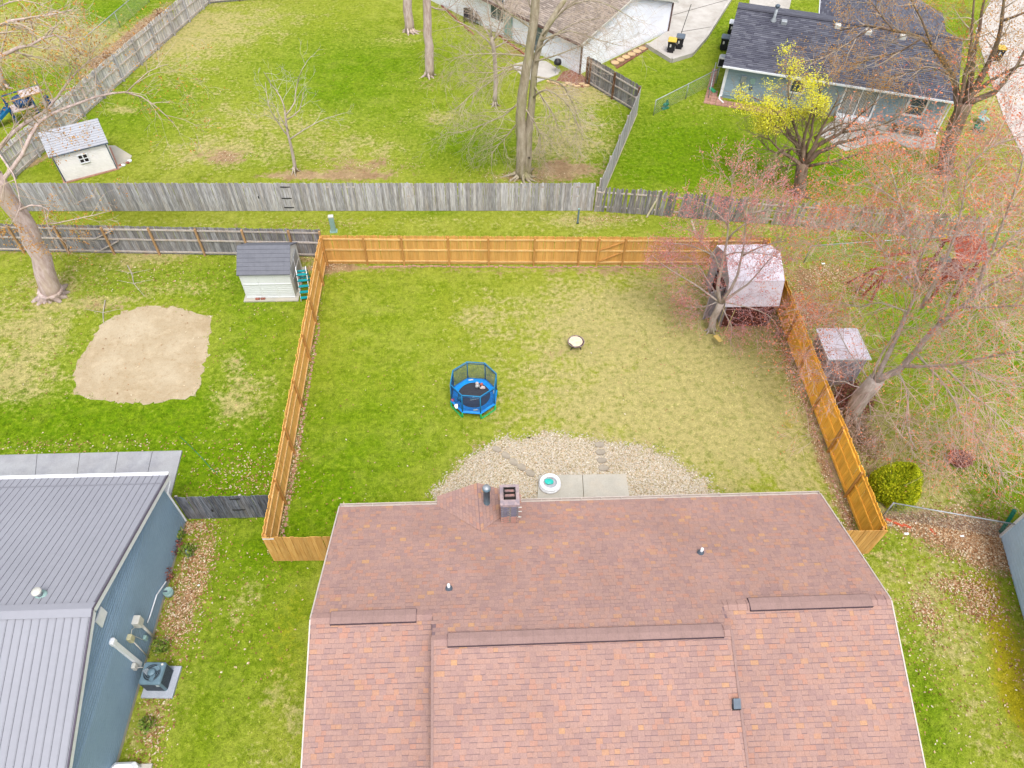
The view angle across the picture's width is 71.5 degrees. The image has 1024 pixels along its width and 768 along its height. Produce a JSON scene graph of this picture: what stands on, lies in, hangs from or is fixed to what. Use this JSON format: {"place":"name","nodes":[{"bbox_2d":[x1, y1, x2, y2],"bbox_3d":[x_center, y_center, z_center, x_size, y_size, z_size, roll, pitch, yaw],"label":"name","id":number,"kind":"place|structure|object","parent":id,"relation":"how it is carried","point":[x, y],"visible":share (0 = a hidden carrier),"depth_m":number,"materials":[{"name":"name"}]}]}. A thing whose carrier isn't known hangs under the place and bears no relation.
{"place":"outdoors","nodes":[
{"label":"outdoors","id":0,"kind":"place"},
{"bbox_2d":[0,0,1023,767],"bbox_3d":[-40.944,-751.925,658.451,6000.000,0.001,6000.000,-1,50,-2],"label":"ground","id":1,"kind":"structure","parent":0,"point":[384,170],"depth_m":34.62,"materials":[{"name":"green plant"}]},
{"bbox_2d":[0,85,51,122],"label":"plastic playset","id":2,"kind":"object","parent":1,"relation":"on","point":[4,113],"visible":0.64,"depth_m":45.42,"materials":[{"name":"plastic"}]},
{"bbox_2d":[0,0,97,89],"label":"neighbour tree","id":3,"kind":"object","parent":1,"relation":"on","point":[5,85],"visible":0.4,"depth_m":48.16,"materials":[{"name":"brown plant"}]},
{"bbox_2d":[38,118,118,182],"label":"ivory shed","id":4,"kind":"structure","parent":1,"relation":"on","point":[98,158],"depth_m":41.31,"materials":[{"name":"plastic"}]},
{"bbox_2d":[76,153,90,163],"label":"window","id":5,"kind":"structure","parent":4,"relation":"in","point":[83,158],"depth_m":41.41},
{"bbox_2d":[0,451,181,495],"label":"side slab","id":6,"kind":"structure","parent":1,"relation":"on","point":[88,463],"depth_m":29.34,"materials":[{"name":"grey concrete"}]},
{"bbox_2d":[0,472,186,767],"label":"metal roofed house","id":7,"kind":"structure","parent":1,"relation":"on","point":[86,560],"depth_m":22.14,"materials":[{"name":"blue metal"}]},
{"bbox_2d":[0,0,210,178],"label":"railed grey fence","id":8,"kind":"object","parent":1,"relation":"on","point":[187,11],"visible":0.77,"depth_m":48.36,"materials":[{"name":"wood"}]},
{"bbox_2d":[0,0,227,305],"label":"shade tree","id":9,"kind":"object","parent":1,"relation":"on","point":[51,289],"visible":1,"depth_m":30.88,"materials":[{"name":"beige plant"}]},
{"bbox_2d":[82,0,148,54],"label":"chain link fence","id":10,"kind":"object","parent":1,"relation":"on","point":[114,20],"visible":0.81,"depth_m":54.01,"materials":[{"name":"metal"}]},
{"bbox_2d":[108,145,131,168],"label":"shed apron","id":11,"kind":"object","parent":1,"relation":"on","point":[121,156],"visible":0.7,"depth_m":43.69,"materials":[{"name":"concrete"}]},
{"bbox_2d":[110,762,140,767],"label":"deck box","id":12,"kind":"object","parent":1,"relation":"on","point":[125,765],"visible":1,"depth_m":21.88,"materials":[{"name":"plastic"}]},
{"bbox_2d":[73,305,212,404],"bbox_3d":[-17.192,-1.492,33.413,6.046,0.001,6.343,-1,50,-2],"label":"sand patch","id":13,"kind":"object","parent":1,"relation":"on","point":[166,370],"visible":1,"depth_m":33.20,"materials":[{"name":"sand"}]},
{"bbox_2d":[139,763,152,767],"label":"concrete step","id":14,"kind":"object","parent":1,"relation":"on","point":[146,765],"visible":0.4,"depth_m":22.23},
{"bbox_2d":[136,716,156,734],"bbox_3d":[-11.750,10.915,22.817,0.525,0.605,0.566,-28,56,-22],"label":"weed","id":15,"kind":"object","parent":1,"relation":"on","point":[144,724],"visible":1,"depth_m":22.74,"materials":[{"name":"green plant"}]},
{"bbox_2d":[149,637,169,656],"bbox_3d":[-12.095,9.046,24.378,0.721,0.590,0.630,-1,50,-2],"label":"weed","id":16,"kind":"object","parent":1,"relation":"on","point":[161,648],"visible":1,"depth_m":24.34,"materials":[{"name":"green plant"}]},
{"bbox_2d":[0,223,321,256],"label":"railed grey fence","id":17,"kind":"object","parent":1,"relation":"on","point":[218,241],"visible":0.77,"depth_m":37.11,"materials":[{"name":"wood"}]},
{"bbox_2d":[141,666,181,698],"bbox_3d":[-11.769,10.015,23.883,1.040,0.100,1.040,1,50,0],"label":"condenser pad","id":18,"kind":"object","parent":1,"relation":"on","point":[169,693],"visible":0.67,"depth_m":23.64,"materials":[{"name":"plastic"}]},
{"bbox_2d":[138,662,173,690],"bbox_3d":[-11.823,9.681,23.568,0.736,0.810,0.740,1,50,0],"label":"air conditioner","id":19,"kind":"object","parent":18,"relation":"on","point":[155,676],"visible":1,"depth_m":23.36,"materials":[{"name":"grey metal"}]},
{"bbox_2d":[163,587,173,597],"bbox_3d":[-12.440,7.567,25.762,0.340,0.326,0.335,-1,50,-2],"label":"round basin","id":20,"kind":"object","parent":1,"relation":"on","point":[168,592],"visible":1,"depth_m":25.70,"materials":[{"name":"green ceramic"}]},
{"bbox_2d":[171,539,182,554],"bbox_3d":[-12.693,6.219,26.729,0.897,0.584,0.786,18,52,13],"label":"weed","id":21,"kind":"object","parent":1,"relation":"on","point":[176,545],"visible":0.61,"depth_m":26.74,"materials":[{"name":"red plant"}]},
{"bbox_2d":[177,542,196,556],"bbox_3d":[-12.175,6.240,26.678,0.670,0.646,0.624,-1,50,-2],"label":"weed","id":22,"kind":"object","parent":1,"relation":"on","point":[187,548],"visible":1,"depth_m":26.61,"materials":[{"name":"green plant"}]},
{"bbox_2d":[174,493,270,518],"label":"fence","id":23,"kind":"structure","parent":1,"relation":"on","point":[251,506],"depth_m":27.21,"materials":[{"name":"grey wood"}]},
{"bbox_2d":[210,0,242,2],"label":"railed grey fence","id":24,"kind":"object","parent":1,"relation":"on","point":[214,1],"visible":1,"depth_m":57.88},
{"bbox_2d":[236,242,304,301],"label":"resin shed","id":25,"kind":"structure","parent":1,"relation":"on","point":[267,271],"depth_m":34.83,"materials":[{"name":"plastic"}]},
{"bbox_2d":[290,249,300,290],"bbox_3d":[-10.924,-5.765,35.988,0.035,1.500,1.550,-1,50,-2],"label":"double door","id":26,"kind":"structure","parent":25,"relation":"in","point":[295,262],"depth_m":35.81,"materials":[{"name":"grey plastic"}]},
{"bbox_2d":[262,236,327,542],"bbox_3d":[-9.351,-0.467,31.502,0.155,1.899,16.907,-2,50,-3],"label":"cedar fence","id":27,"kind":"object","parent":1,"relation":"on","point":[277,501],"visible":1,"depth_m":30.31,"materials":[{"name":"wood"}]},
{"bbox_2d":[262,535,329,560],"bbox_3d":[-7.524,6.027,26.129,2.857,1.899,0.139,0,50,-1],"label":"cedar fence","id":28,"kind":"object","parent":1,"relation":"on","point":[310,548],"visible":0.76,"depth_m":26.00,"materials":[{"name":"wood"}]},
{"bbox_2d":[241,40,354,176],"bbox_3d":[-11.996,-15.274,40.244,6.126,7.427,3.617,-1,50,-2],"label":"bare young tree","id":29,"kind":"object","parent":1,"relation":"on","point":[294,169],"visible":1,"depth_m":40.00,"materials":[{"name":"grey plant"}]},
{"bbox_2d":[282,323,319,536],"bbox_3d":[-9.137,1.584,31.042,0.242,0.090,11.916,-2,50,-3],"label":"brick edging","id":30,"kind":"object","parent":1,"relation":"on","point":[292,481],"visible":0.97,"depth_m":31.13,"materials":[{"name":"brick"}]},
{"bbox_2d":[9,182,595,210],"bbox_3d":[-11.803,-10.480,39.809,32.936,1.879,0.160,0,50,-2],"label":"grey picket fence","id":31,"kind":"object","parent":1,"relation":"on","point":[298,197],"visible":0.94,"depth_m":39.77,"materials":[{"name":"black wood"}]},
{"bbox_2d":[295,266,310,301],"bbox_3d":[-10.477,-5.203,35.705,0.524,1.493,1.490,-6,51,-7],"label":"pool ladder","id":32,"kind":"object","parent":1,"relation":"on","point":[301,275],"visible":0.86,"depth_m":35.56,"materials":[{"name":"teal plastic"}]},
{"bbox_2d":[328,214,337,232],"bbox_3d":[-9.866,-8.796,38.979,0.400,1.060,0.320,-6,51,-6],"label":"utility pedestal","id":33,"kind":"object","parent":1,"relation":"on","point":[333,229],"visible":1,"depth_m":38.94,"materials":[{"name":"green metal"}]},
{"bbox_2d":[402,0,420,35],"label":"upright tree","id":34,"kind":"object","parent":1,"relation":"on","point":[408,18],"visible":1,"depth_m":54.21,"materials":[{"name":"beige plant"}]},
{"bbox_2d":[420,0,480,79],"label":"upright tree","id":35,"kind":"object","parent":1,"relation":"on","point":[429,45],"visible":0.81,"depth_m":48.47,"materials":[{"name":"beige plant"}]},
{"bbox_2d":[441,5,473,34],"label":"brick edging","id":36,"kind":"object","parent":1,"relation":"on","point":[442,6],"visible":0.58,"depth_m":56.50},
{"bbox_2d":[450,361,497,418],"bbox_3d":[-1.676,0.270,31.274,2.030,1.572,2.030,4,50,2],"label":"toddler trampoline","id":37,"kind":"object","parent":1,"relation":"on","point":[477,401],"visible":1,"depth_m":31.34,"materials":[{"name":"blue plastic"}]},
{"bbox_2d":[410,0,542,108],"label":"slim tree","id":38,"kind":"object","parent":1,"relation":"on","point":[492,38],"visible":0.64,"depth_m":44.35,"materials":[{"name":"grey plant"}]},
{"bbox_2d":[0,5,1023,767],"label":"leaf litter","id":39,"kind":"object","parent":1,"relation":"on","point":[978,543],"visible":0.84,"depth_m":27.65,"materials":[{"name":"brown plant"}]},
{"bbox_2d":[369,265,695,268],"bbox_3d":[1.113,-6.219,37.748,17.383,0.095,0.253,0,50,-1],"label":"brick edging","id":40,"kind":"object","parent":1,"relation":"on","point":[520,266],"visible":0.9,"depth_m":37.69,"materials":[{"name":"brick"}]},
{"bbox_2d":[513,61,559,82],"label":"yard patio","id":41,"kind":"structure","parent":1,"relation":"on","point":[546,69],"depth_m":51.47,"materials":[{"name":"concrete"}]},
{"bbox_2d":[554,58,561,73],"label":"kettle grill","id":42,"kind":"object","parent":41,"relation":"on","point":[557,61],"visible":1,"depth_m":50.66,"materials":[{"name":"black metal"}]},
{"bbox_2d":[320,235,770,266],"bbox_3d":[1.777,-6.937,37.136,23.217,1.898,0.157,0,50,-1],"label":"cedar fence","id":43,"kind":"object","parent":1,"relation":"on","point":[611,249],"visible":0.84,"depth_m":37.05,"materials":[{"name":"wood"}]},
{"bbox_2d":[415,0,678,183],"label":"twin trunked tree","id":44,"kind":"object","parent":1,"relation":"on","point":[524,132],"visible":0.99,"depth_m":37.77,"materials":[{"name":"brown plant"}]},
{"bbox_2d":[431,0,678,74],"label":"white sided house","id":45,"kind":"structure","parent":1,"relation":"on","point":[662,17],"depth_m":51.96,"materials":[{"name":"plastic"}]},
{"bbox_2d":[490,0,504,24],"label":"window","id":46,"kind":"structure","parent":45,"relation":"in","point":[492,8],"depth_m":54.14,"materials":[{"name":"grey glass"}]},
{"bbox_2d":[504,12,512,37],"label":"back door","id":47,"kind":"structure","parent":45,"relation":"in","point":[510,20],"depth_m":53.76,"materials":[{"name":"white"}]},
{"bbox_2d":[534,27,542,55],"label":"patio door","id":48,"kind":"structure","parent":45,"relation":"in","point":[539,30],"depth_m":52.27,"materials":[{"name":"grey glass"}]},
{"bbox_2d":[556,70,584,87],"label":"mulch bed","id":49,"kind":"object","parent":1,"relation":"on","point":[572,76],"visible":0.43,"depth_m":50.94,"materials":[{"name":"wood"}]},
{"bbox_2d":[425,424,725,500],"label":"gravel","id":50,"kind":"structure","parent":1,"relation":"on","point":[523,452],"depth_m":29.73,"materials":[{"name":"gravel"}]},
{"bbox_2d":[517,463,525,470],"bbox_3d":[0.405,3.477,29.625,0.333,0.055,0.367,-11,51,-10],"label":"stepping stone","id":51,"kind":"object","parent":50,"relation":"on","point":[521,466],"visible":1,"depth_m":29.59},
{"bbox_2d":[525,470,534,476],"bbox_3d":[0.756,3.689,29.457,0.411,0.055,0.314,31,56,22],"label":"stepping stone","id":52,"kind":"object","parent":50,"relation":"on","point":[530,473],"visible":1,"depth_m":29.41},
{"bbox_2d":[538,474,628,497],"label":"patio","id":53,"kind":"structure","parent":50,"relation":"on","point":[597,485],"depth_m":29.01,"materials":[{"name":"concrete"}]},
{"bbox_2d":[539,473,560,493],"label":"inflatable pool","id":54,"kind":"structure","parent":53,"relation":"on","point":[554,487],"depth_m":28.83,"materials":[{"name":"white plastic"}]},
{"bbox_2d":[568,335,583,348],"bbox_3d":[3.050,-1.923,33.991,0.802,0.366,0.802,-1,50,-2],"label":"fire pit","id":55,"kind":"object","parent":1,"relation":"on","point":[577,346],"visible":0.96,"depth_m":33.90,"materials":[{"name":"stone"}]},
{"bbox_2d":[569,336,582,346],"bbox_3d":[3.033,-2.031,33.860,0.660,0.020,0.656,-1,50,-2],"label":"wood disc","id":56,"kind":"object","parent":55,"relation":"in","point":[575,341],"visible":1,"depth_m":33.84,"materials":[{"name":"wood"}]},
{"bbox_2d":[300,483,925,767],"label":"shingled house","id":57,"kind":"structure","parent":1,"relation":"on","point":[477,625],"depth_m":20.81,"materials":[{"name":"brown"}]},
{"bbox_2d":[585,56,640,109],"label":"railed grey fence","id":58,"kind":"object","parent":1,"relation":"on","point":[622,83],"visible":0.86,"depth_m":48.45,"materials":[{"name":"wood"}]},
{"bbox_2d":[597,89,640,204],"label":"grey divider fence","id":59,"kind":"object","parent":1,"relation":"on","point":[613,160],"visible":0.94,"depth_m":43.60,"materials":[{"name":"wood"}]},
{"bbox_2d":[594,187,659,214],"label":"old picket fence","id":60,"kind":"object","parent":1,"relation":"on","point":[631,208],"visible":1,"depth_m":40.23,"materials":[{"name":"wood"}]},
{"bbox_2d":[610,44,644,66],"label":"mulch strip","id":61,"kind":"object","parent":1,"relation":"on","point":[621,63],"visible":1,"depth_m":53.01,"materials":[{"name":"wood"}]},
{"bbox_2d":[616,48,647,68],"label":"landscape timber","id":62,"kind":"object","parent":1,"relation":"on","point":[630,59],"visible":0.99,"depth_m":52.79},
{"bbox_2d":[653,68,719,115],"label":"chain link fence","id":63,"kind":"object","parent":1,"relation":"on","point":[687,89],"visible":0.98,"depth_m":48.78,"materials":[{"name":"metal"}]},
{"bbox_2d":[645,0,731,62],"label":"driveway retaining wall","id":64,"kind":"structure","parent":1,"relation":"on","point":[663,55],"depth_m":53.63,"materials":[{"name":"concrete"}]},
{"bbox_2d":[655,190,745,221],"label":"old picket fence","id":65,"kind":"object","parent":1,"relation":"on","point":[712,215],"visible":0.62,"depth_m":40.04,"materials":[{"name":"wood"}]},
{"bbox_2d":[717,54,725,67],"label":"cart","id":66,"kind":"object","parent":1,"relation":"on","point":[721,60],"visible":0.66,"depth_m":52.01,"materials":[{"name":"black plastic"}]},
{"bbox_2d":[720,34,730,50],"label":"trash cart","id":67,"kind":"object","parent":1,"relation":"on","point":[725,39],"visible":0.98,"depth_m":53.42,"materials":[{"name":"black plastic"}]},
{"bbox_2d":[727,19,734,34],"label":"trash cart","id":68,"kind":"object","parent":1,"relation":"on","point":[731,22],"visible":0.56,"depth_m":55.05,"materials":[{"name":"black plastic"}]},
{"bbox_2d":[635,135,847,358],"bbox_3d":[9.604,-5.419,31.465,8.258,11.484,4.764,20,53,15],"label":"pink budded tree","id":69,"kind":"object","parent":1,"relation":"on","point":[713,317],"visible":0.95,"depth_m":30.30,"materials":[{"name":"grey plant"}]},
{"bbox_2d":[713,306,734,341],"bbox_3d":[9.921,-2.791,33.428,0.527,1.696,0.650,27,55,20],"label":"rope swing","id":70,"kind":"object","parent":69,"relation":"hanging from","point":[717,338],"visible":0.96,"depth_m":33.85,"materials":[{"name":"yellow wood"}]},
{"bbox_2d":[702,244,784,326],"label":"gambrel shed","id":71,"kind":"structure","parent":1,"relation":"on","point":[774,284],"depth_m":33.85,"materials":[{"name":"wood"}]},
{"bbox_2d":[702,287,724,319],"bbox_3d":[9.872,-3.933,34.806,0.834,1.800,0.058,-21,54,-18],"label":"open door","id":72,"kind":"structure","parent":71,"relation":"in","point":[710,300],"depth_m":34.78,"materials":[{"name":"wood"}]},
{"bbox_2d":[711,269,725,292],"bbox_3d":[10.323,-4.679,35.425,0.040,1.880,1.600,-1,50,-2],"label":"doorway","id":73,"kind":"structure","parent":71,"relation":"in","point":[723,283],"depth_m":35.15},
{"bbox_2d":[704,68,785,115],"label":"brick walk","id":74,"kind":"structure","parent":1,"relation":"on","point":[713,97],"depth_m":49.05,"materials":[{"name":"brick"}]},
{"bbox_2d":[749,0,790,8],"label":"front walk","id":75,"kind":"structure","parent":1,"relation":"on","point":[785,4],"depth_m":59.58,"materials":[{"name":"concrete"}]},
{"bbox_2d":[739,196,849,229],"bbox_3d":[15.742,-9.539,39.739,5.673,1.706,0.370,5,50,3],"label":"old picket fence","id":76,"kind":"object","parent":1,"relation":"on","point":[762,218],"visible":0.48,"depth_m":39.81,"materials":[{"name":"wood"}]},
{"bbox_2d":[773,322,852,529],"bbox_3d":[13.236,1.469,31.622,0.227,0.094,11.818,-1,50,-2],"label":"brick edging","id":77,"kind":"object","parent":1,"relation":"on","point":[837,496],"visible":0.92,"depth_m":30.45,"materials":[{"name":"brick"}]},
{"bbox_2d":[715,30,933,200],"bbox_3d":[16.420,-14.242,38.953,10.652,10.267,5.100,31,56,22],"label":"yellow leafed tree","id":78,"kind":"object","parent":1,"relation":"on","point":[801,148],"visible":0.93,"depth_m":38.92,"materials":[{"name":"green plant"}]},
{"bbox_2d":[765,239,886,531],"bbox_3d":[13.440,-0.531,32.049,0.155,1.898,16.697,-1,50,-2],"label":"cedar fence","id":79,"kind":"object","parent":1,"relation":"on","point":[846,461],"visible":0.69,"depth_m":29.76,"materials":[{"name":"wood"}]},
{"bbox_2d":[719,0,962,133],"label":"blue sided house","id":80,"kind":"structure","parent":1,"relation":"on","point":[759,33],"depth_m":47.62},
{"bbox_2d":[789,79,805,94],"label":"window","id":81,"kind":"structure","parent":80,"relation":"in","point":[798,83],"depth_m":47.47,"materials":[{"name":"white glass"}]},
{"bbox_2d":[836,87,880,119],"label":"sliding door","id":82,"kind":"structure","parent":80,"relation":"in","point":[872,97],"depth_m":47.04,"materials":[{"name":"grey glass"}]},
{"bbox_2d":[903,97,930,117],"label":"window","id":83,"kind":"structure","parent":80,"relation":"in","point":[921,101],"depth_m":46.14,"materials":[{"name":"grey glass"}]},
{"bbox_2d":[812,328,871,384],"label":"tin shed","id":84,"kind":"structure","parent":1,"relation":"on","point":[847,339],"depth_m":31.99,"materials":[{"name":"grey metal"}]},
{"bbox_2d":[833,380,876,413],"bbox_3d":[15.217,0.621,31.583,1.826,1.222,1.798,-1,50,-2],"label":"dense brush","id":85,"kind":"object","parent":1,"relation":"on","point":[844,392],"visible":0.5,"depth_m":31.57,"materials":[{"name":"red plant"}]},
{"bbox_2d":[841,411,883,459],"bbox_3d":[15.038,2.140,30.584,1.644,0.816,2.786,-1,50,-2],"label":"dry brush","id":86,"kind":"object","parent":1,"relation":"on","point":[858,437],"visible":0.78,"depth_m":30.53,"materials":[{"name":"plant"}]},
{"bbox_2d":[847,528,887,553],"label":"cedar fence","id":87,"kind":"object","parent":1,"relation":"on","point":[866,541],"visible":0.38,"depth_m":26.35,"materials":[{"name":"wood"}]},
{"bbox_2d":[817,119,936,150],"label":"back patio","id":88,"kind":"structure","parent":1,"relation":"on","point":[881,137],"depth_m":46.52,"materials":[{"name":"concrete"}]},
{"bbox_2d":[744,22,1023,513],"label":"wide coral budded tree","id":89,"kind":"object","parent":1,"relation":"on","point":[866,390],"visible":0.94,"depth_m":25.19,"materials":[{"name":"pink plant"}]},
{"bbox_2d":[868,455,926,511],"bbox_3d":[15.517,3.875,28.271,1.991,2.146,1.915,-1,50,-2],"label":"golden arborvitae","id":90,"kind":"object","parent":1,"relation":"on","point":[888,482],"visible":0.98,"depth_m":27.92,"materials":[{"name":"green plant"}]},
{"bbox_2d":[885,518,911,527],"bbox_3d":[15.347,5.566,28.224,0.986,0.079,0.181,18,52,13],"label":"brick edging","id":91,"kind":"object","parent":1,"relation":"on","point":[897,523],"visible":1,"depth_m":28.19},
{"bbox_2d":[774,0,1023,177],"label":"tall furrowed tree","id":92,"kind":"object","parent":1,"relation":"on","point":[969,70],"visible":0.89,"depth_m":40.19,"materials":[{"name":"brown plant"}]},
{"bbox_2d":[803,231,1022,262],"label":"chain link fence","id":93,"kind":"object","parent":1,"relation":"on","point":[889,245],"visible":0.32,"depth_m":38.18,"materials":[{"name":"metal"}]},
{"bbox_2d":[840,204,988,237],"bbox_3d":[22.244,-8.924,39.322,7.413,1.764,0.567,6,50,4],"label":"old picket fence","id":94,"kind":"object","parent":1,"relation":"on","point":[886,219],"visible":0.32,"depth_m":39.34,"materials":[{"name":"wood"}]},
{"bbox_2d":[846,234,990,302],"bbox_3d":[21.006,-6.117,36.049,7.247,3.203,2.717,-9,51,-9],"label":"brush pile","id":95,"kind":"object","parent":1,"relation":"on","point":[948,260],"visible":0.3,"depth_m":35.45,"materials":[{"name":"brown plant"}]},
{"bbox_2d":[882,502,1015,536],"bbox_3d":[17.055,5.334,27.731,4.656,1.140,0.060,9,51,7],"label":"chain link fence","id":96,"kind":"object","parent":1,"relation":"on","point":[888,509],"visible":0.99,"depth_m":27.57,"materials":[{"name":"metal"}]},
{"bbox_2d":[949,449,970,467],"bbox_3d":[18.890,3.208,30.083,0.900,0.310,0.900,-1,50,-2],"label":"terracotta planter","id":97,"kind":"object","parent":1,"relation":"on","point":[955,462],"visible":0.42,"depth_m":29.96,"materials":[{"name":"ceramic"}]},
{"bbox_2d":[953,448,974,467],"bbox_3d":[18.989,3.143,29.929,0.891,0.658,0.896,-1,50,-2],"label":"potted shrub","id":98,"kind":"object","parent":97,"relation":"in","point":[965,458],"visible":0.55,"depth_m":29.80,"materials":[{"name":"red plant"}]},
{"bbox_2d":[976,109,989,122],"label":"garden chair","id":99,"kind":"object","parent":1,"relation":"on","point":[980,117],"visible":0.52,"depth_m":47.54,"materials":[{"name":"white plastic"}]},
{"bbox_2d":[999,509,1016,532],"bbox_3d":[19.226,5.340,27.591,0.180,1.340,0.381,-22,54,-19],"label":"corrugated drain pipe","id":100,"kind":"object","parent":1,"relation":"on","point":[1011,515],"visible":0.9,"depth_m":27.42,"materials":[{"name":"green plastic"}]},
{"bbox_2d":[999,514,1023,618],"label":"powder blue house","id":101,"kind":"structure","parent":1,"relation":"on","point":[1012,537],"depth_m":26.73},
{"bbox_2d":[649,0,727,56],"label":"driveway","id":102,"kind":"structure","parent":0,"point":[693,20],"depth_m":56.85,"materials":[{"name":"concrete"}]},
{"bbox_2d":[667,37,676,52],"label":"trash cart","id":103,"kind":"object","parent":102,"relation":"on","point":[671,45],"visible":0.98,"depth_m":52.95,"materials":[{"name":"black plastic"}]},
{"bbox_2d":[675,33,685,49],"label":"trash cart","id":104,"kind":"object","parent":102,"relation":"on","point":[680,41],"visible":0.94,"depth_m":53.36,"materials":[{"name":"black plastic"}]},
{"bbox_2d":[891,124,926,137],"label":"garden bench","id":105,"kind":"object","parent":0,"point":[914,129],"visible":0.47,"depth_m":46.52,"materials":[{"name":"wood"}]},
{"bbox_2d":[975,0,1023,153],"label":"side driveway","id":106,"kind":"structure","parent":0,"point":[993,28],"depth_m":54.53,"materials":[{"name":"concrete"}]},
{"bbox_2d":[993,45,1006,60],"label":"trash cart","id":107,"kind":"object","parent":106,"relation":"on","point":[1002,50],"visible":0.46,"depth_m":52.99,"materials":[{"name":"yellow plastic"}]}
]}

